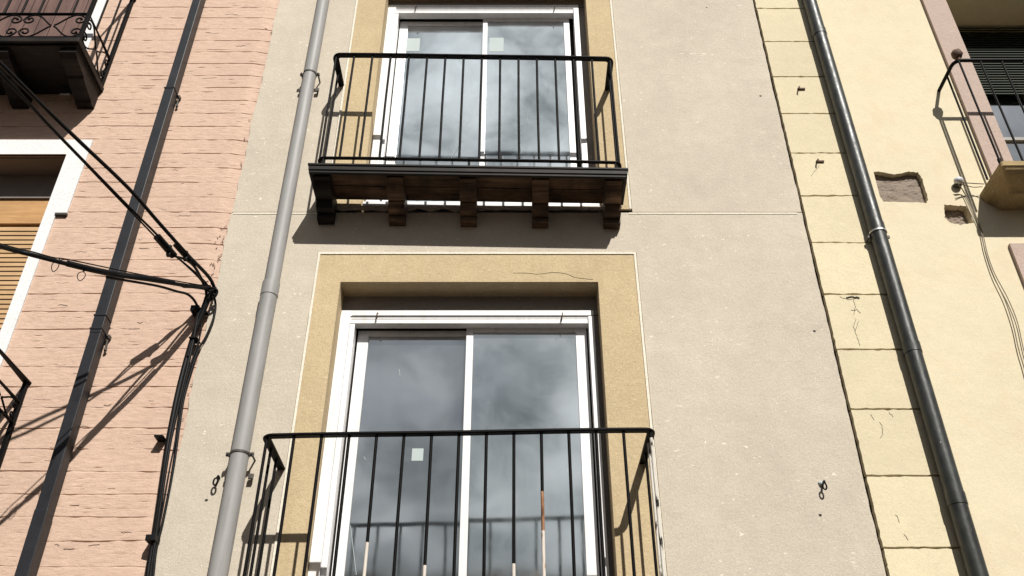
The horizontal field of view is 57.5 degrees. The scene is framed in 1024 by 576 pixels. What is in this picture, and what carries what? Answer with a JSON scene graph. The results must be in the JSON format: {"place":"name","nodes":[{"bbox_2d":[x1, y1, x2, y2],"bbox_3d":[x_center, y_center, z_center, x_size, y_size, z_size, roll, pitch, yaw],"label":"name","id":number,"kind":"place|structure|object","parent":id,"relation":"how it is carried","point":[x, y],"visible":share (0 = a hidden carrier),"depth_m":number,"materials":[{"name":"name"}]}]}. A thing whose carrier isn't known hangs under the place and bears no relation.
{"place":"outdoors","nodes":[
{"label":"outdoors","id":0,"kind":"place"},
{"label":"ground","id":1,"kind":"structure","parent":0,"visible":0},
{"bbox_2d":[0,0,279,575],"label":"pink house","id":2,"kind":"structure","parent":1,"relation":"on","point":[93,75],"depth_m":5.79,"materials":[{"name":"paint"}]},
{"bbox_2d":[0,140,92,368],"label":"window","id":3,"kind":"structure","parent":2,"relation":"in","point":[34,191],"depth_m":6.05,"materials":[{"name":"white paint"}]},
{"bbox_2d":[0,0,105,94],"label":"window","id":4,"kind":"structure","parent":2,"relation":"in","point":[16,6],"depth_m":6.97,"materials":[{"name":"white wood"}]},
{"bbox_2d":[14,0,204,575],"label":"drainpipe","id":5,"kind":"object","parent":2,"relation":"attached to","point":[36,538],"visible":1,"depth_m":5.26,"materials":[{"name":"metal"}]},
{"bbox_2d":[145,534,159,544],"bbox_3d":[-1.768,1.239,4.594,0.051,0.030,0.070,0,-35,0],"label":"cable clip","id":6,"kind":"object","parent":2,"relation":"attached to","point":[149,538],"visible":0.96,"depth_m":4.57,"materials":[{"name":"black plastic"}]},
{"bbox_2d":[154,435,165,441],"bbox_3d":[-1.850,0.791,4.910,0.048,0.010,0.070,0,-35,0],"label":"cable clip","id":7,"kind":"object","parent":2,"relation":"attached to","point":[160,438],"visible":0.86,"depth_m":4.90,"materials":[{"name":"black plastic"}]},
{"bbox_2d":[189,336,199,343],"bbox_3d":[-1.789,0.294,5.260,0.048,0.009,0.070,0,-35,0],"label":"cable clip","id":8,"kind":"object","parent":2,"relation":"attached to","point":[195,338],"visible":0.8,"depth_m":5.24,"materials":[{"name":"black plastic"}]},
{"bbox_2d":[190,305,199,316],"bbox_3d":[-1.818,0.132,5.375,0.048,0.035,0.070,0,-35,0],"label":"cable clip","id":9,"kind":"object","parent":2,"relation":"attached to","point":[193,309],"visible":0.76,"depth_m":5.35,"materials":[{"name":"black plastic"}]},
{"bbox_2d":[155,0,885,575],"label":"cream house","id":10,"kind":"structure","parent":1,"relation":"on","point":[549,300],"depth_m":5.48,"materials":[{"name":"beige paint"}]},
{"bbox_2d":[145,292,213,575],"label":"cable","id":11,"kind":"object","parent":10,"relation":"attached to","point":[199,321],"visible":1,"depth_m":4.97,"materials":[{"name":"black rubber"}]},
{"bbox_2d":[106,276,197,575],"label":"cable","id":12,"kind":"object","parent":11,"relation":"attached to","point":[173,424],"visible":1,"depth_m":4.89,"materials":[{"name":"black rubber"}]},
{"bbox_2d":[152,291,216,575],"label":"cable","id":13,"kind":"object","parent":10,"relation":"attached to","point":[177,439],"visible":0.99,"depth_m":4.91,"materials":[{"name":"black rubber"}]},
{"bbox_2d":[212,475,219,485],"bbox_3d":[-1.514,0.991,4.782,0.032,0.066,0.042,0,-35,0],"label":"eye hook","id":14,"kind":"object","parent":10,"relation":"attached to","point":[218,477],"visible":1,"depth_m":4.77,"materials":[{"name":"black paint"}]},
{"bbox_2d":[207,0,329,575],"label":"drainpipe","id":15,"kind":"object","parent":10,"relation":"attached to","point":[239,454],"visible":1,"depth_m":5.21,"materials":[{"name":"grey plastic"}]},
{"bbox_2d":[308,297,613,575],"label":"window","id":16,"kind":"structure","parent":10,"relation":"in","point":[402,363],"depth_m":5.16,"materials":[{"name":"white metal"}]},
{"bbox_2d":[365,2,594,200],"bbox_3d":[-0.197,-1.328,6.652,1.506,2.165,0.175,0,-35,0],"label":"window","id":17,"kind":"structure","parent":10,"relation":"in","point":[503,28],"depth_m":6.78,"materials":[{"name":"white metal"}]},
{"bbox_2d":[818,480,827,489],"bbox_3d":[1.589,1.014,4.775,0.034,0.065,0.056,0,-35,0],"label":"eye hook","id":18,"kind":"object","parent":10,"relation":"attached to","point":[821,483],"visible":1,"depth_m":4.76,"materials":[{"name":"black paint"}]},
{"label":"wall hook","id":19,"kind":"object","parent":10,"relation":"attached to","visible":0},
{"bbox_2d":[0,244,210,290],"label":"cable","id":20,"kind":"object","parent":19,"relation":"attached to","point":[35,255],"visible":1,"depth_m":4.50,"materials":[{"name":"black rubber"}]},
{"bbox_2d":[77,269,89,280],"bbox_3d":[-2.109,-0.066,4.586,0.051,0.080,0.009,3,-35,-4],"label":"wire loop","id":21,"kind":"object","parent":20,"relation":"hanging from","point":[83,271],"visible":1,"depth_m":4.58,"materials":[{"name":"black paint"}]},
{"bbox_2d":[0,243,211,286],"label":"cable","id":22,"kind":"object","parent":20,"relation":"attached to","point":[90,263],"visible":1,"depth_m":4.65,"materials":[{"name":"black rubber"}]},
{"bbox_2d":[66,260,174,285],"bbox_3d":[-2.005,-0.074,4.818,0.046,0.280,0.610,-19,-39,25],"label":"cable sleeve","id":23,"kind":"object","parent":20,"relation":"attached to","point":[82,267],"visible":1,"depth_m":4.72,"materials":[{"name":"black rubber"}]},
{"bbox_2d":[0,75,212,296],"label":"cable","id":24,"kind":"object","parent":19,"relation":"attached to","point":[144,225],"visible":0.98,"depth_m":4.88,"materials":[{"name":"black rubber"}]},
{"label":"cable clamp","id":25,"kind":"object","parent":24,"relation":"attached to","visible":0},
{"bbox_2d":[175,256,207,356],"bbox_3d":[-1.817,0.086,5.192,0.060,0.490,0.334,-8,-36,12],"label":"cable","id":26,"kind":"object","parent":25,"relation":"attached to","point":[180,257],"visible":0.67,"depth_m":5.23,"materials":[{"name":"black rubber"}]},
{"bbox_2d":[192,286,217,338],"bbox_3d":[-1.803,0.100,5.247,0.102,0.342,0.252,-20,-40,26],"label":"cable","id":27,"kind":"object","parent":25,"relation":"attached to","point":[212,298],"visible":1,"depth_m":5.34,"materials":[{"name":"black rubber"}]},
{"bbox_2d":[0,71,213,294],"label":"cable","id":28,"kind":"object","parent":19,"relation":"attached to","point":[73,149],"visible":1,"depth_m":4.72,"materials":[{"name":"black rubber"}]},
{"bbox_2d":[153,234,176,257],"bbox_3d":[-1.908,-0.226,5.136,0.046,0.076,0.155,-14,-38,19],"label":"cable clamp","id":29,"kind":"object","parent":28,"relation":"attached to","point":[165,243],"visible":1,"depth_m":5.13,"materials":[{"name":"black plastic"}]},
{"bbox_2d":[0,60,215,292],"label":"cable","id":30,"kind":"object","parent":19,"relation":"attached to","point":[93,154],"visible":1,"depth_m":4.82,"materials":[{"name":"black rubber"}]},
{"bbox_2d":[173,243,192,261],"bbox_3d":[-1.810,-0.196,5.129,0.038,0.071,0.125,-18,-39,24],"label":"cable clamp","id":31,"kind":"object","parent":30,"relation":"attached to","point":[187,258],"visible":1,"depth_m":5.12,"materials":[{"name":"black plastic"}]},
{"bbox_2d":[190,261,207,297],"bbox_3d":[-1.770,-0.046,5.284,0.024,0.065,0.308,-2,-35,3],"label":"cable","id":32,"kind":"object","parent":31,"relation":"attached to","point":[197,272],"visible":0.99,"depth_m":5.28,"materials":[{"name":"black rubber"}]},
{"bbox_2d":[152,322,201,570],"bbox_3d":[-1.757,1.824,4.171,0.073,4.424,0.049,0,-35,0],"label":"cable","id":33,"kind":"object","parent":19,"relation":"attached to","point":[177,429],"visible":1,"depth_m":4.94,"materials":[{"name":"black rubber"}]},
{"bbox_2d":[753,0,1023,575],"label":"yellow house","id":34,"kind":"structure","parent":1,"relation":"on","point":[933,91],"depth_m":5.72,"materials":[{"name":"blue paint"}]},
{"bbox_2d":[803,0,988,575],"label":"drainpipe","id":35,"kind":"object","parent":34,"relation":"attached to","point":[961,518],"visible":1,"depth_m":5.28,"materials":[{"name":"metal"}]},
{"bbox_2d":[953,177,962,187],"bbox_3d":[2.845,-0.673,5.954,0.059,0.060,0.079,0,-35,0],"label":"insulator","id":36,"kind":"object","parent":34,"relation":"attached to","point":[956,180],"visible":0.99,"depth_m":5.93,"materials":[{"name":"white ceramic"}]},
{"bbox_2d":[960,182,982,187],"bbox_3d":[2.903,-0.655,5.902,0.157,0.027,0.029,2,-35,-3],"label":"tie wire","id":37,"kind":"object","parent":34,"relation":"attached to","point":[971,183],"visible":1,"depth_m":5.90,"materials":[{"name":"metal"}]},
{"bbox_2d":[921,0,1023,176],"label":"window","id":38,"kind":"structure","parent":34,"relation":"in","point":[973,45],"depth_m":6.81,"materials":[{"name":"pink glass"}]},
{"bbox_2d":[957,183,1023,367],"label":"thin cable","id":39,"kind":"object","parent":34,"relation":"attached to","point":[995,279],"visible":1,"depth_m":5.51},
{"bbox_2d":[958,184,1023,350],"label":"thin cable","id":40,"kind":"object","parent":34,"relation":"attached to","point":[995,274],"visible":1,"depth_m":5.54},
{"bbox_2d":[1008,243,1023,285],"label":"window","id":41,"kind":"structure","parent":34,"relation":"in","point":[1016,249],"depth_m":5.62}
]}

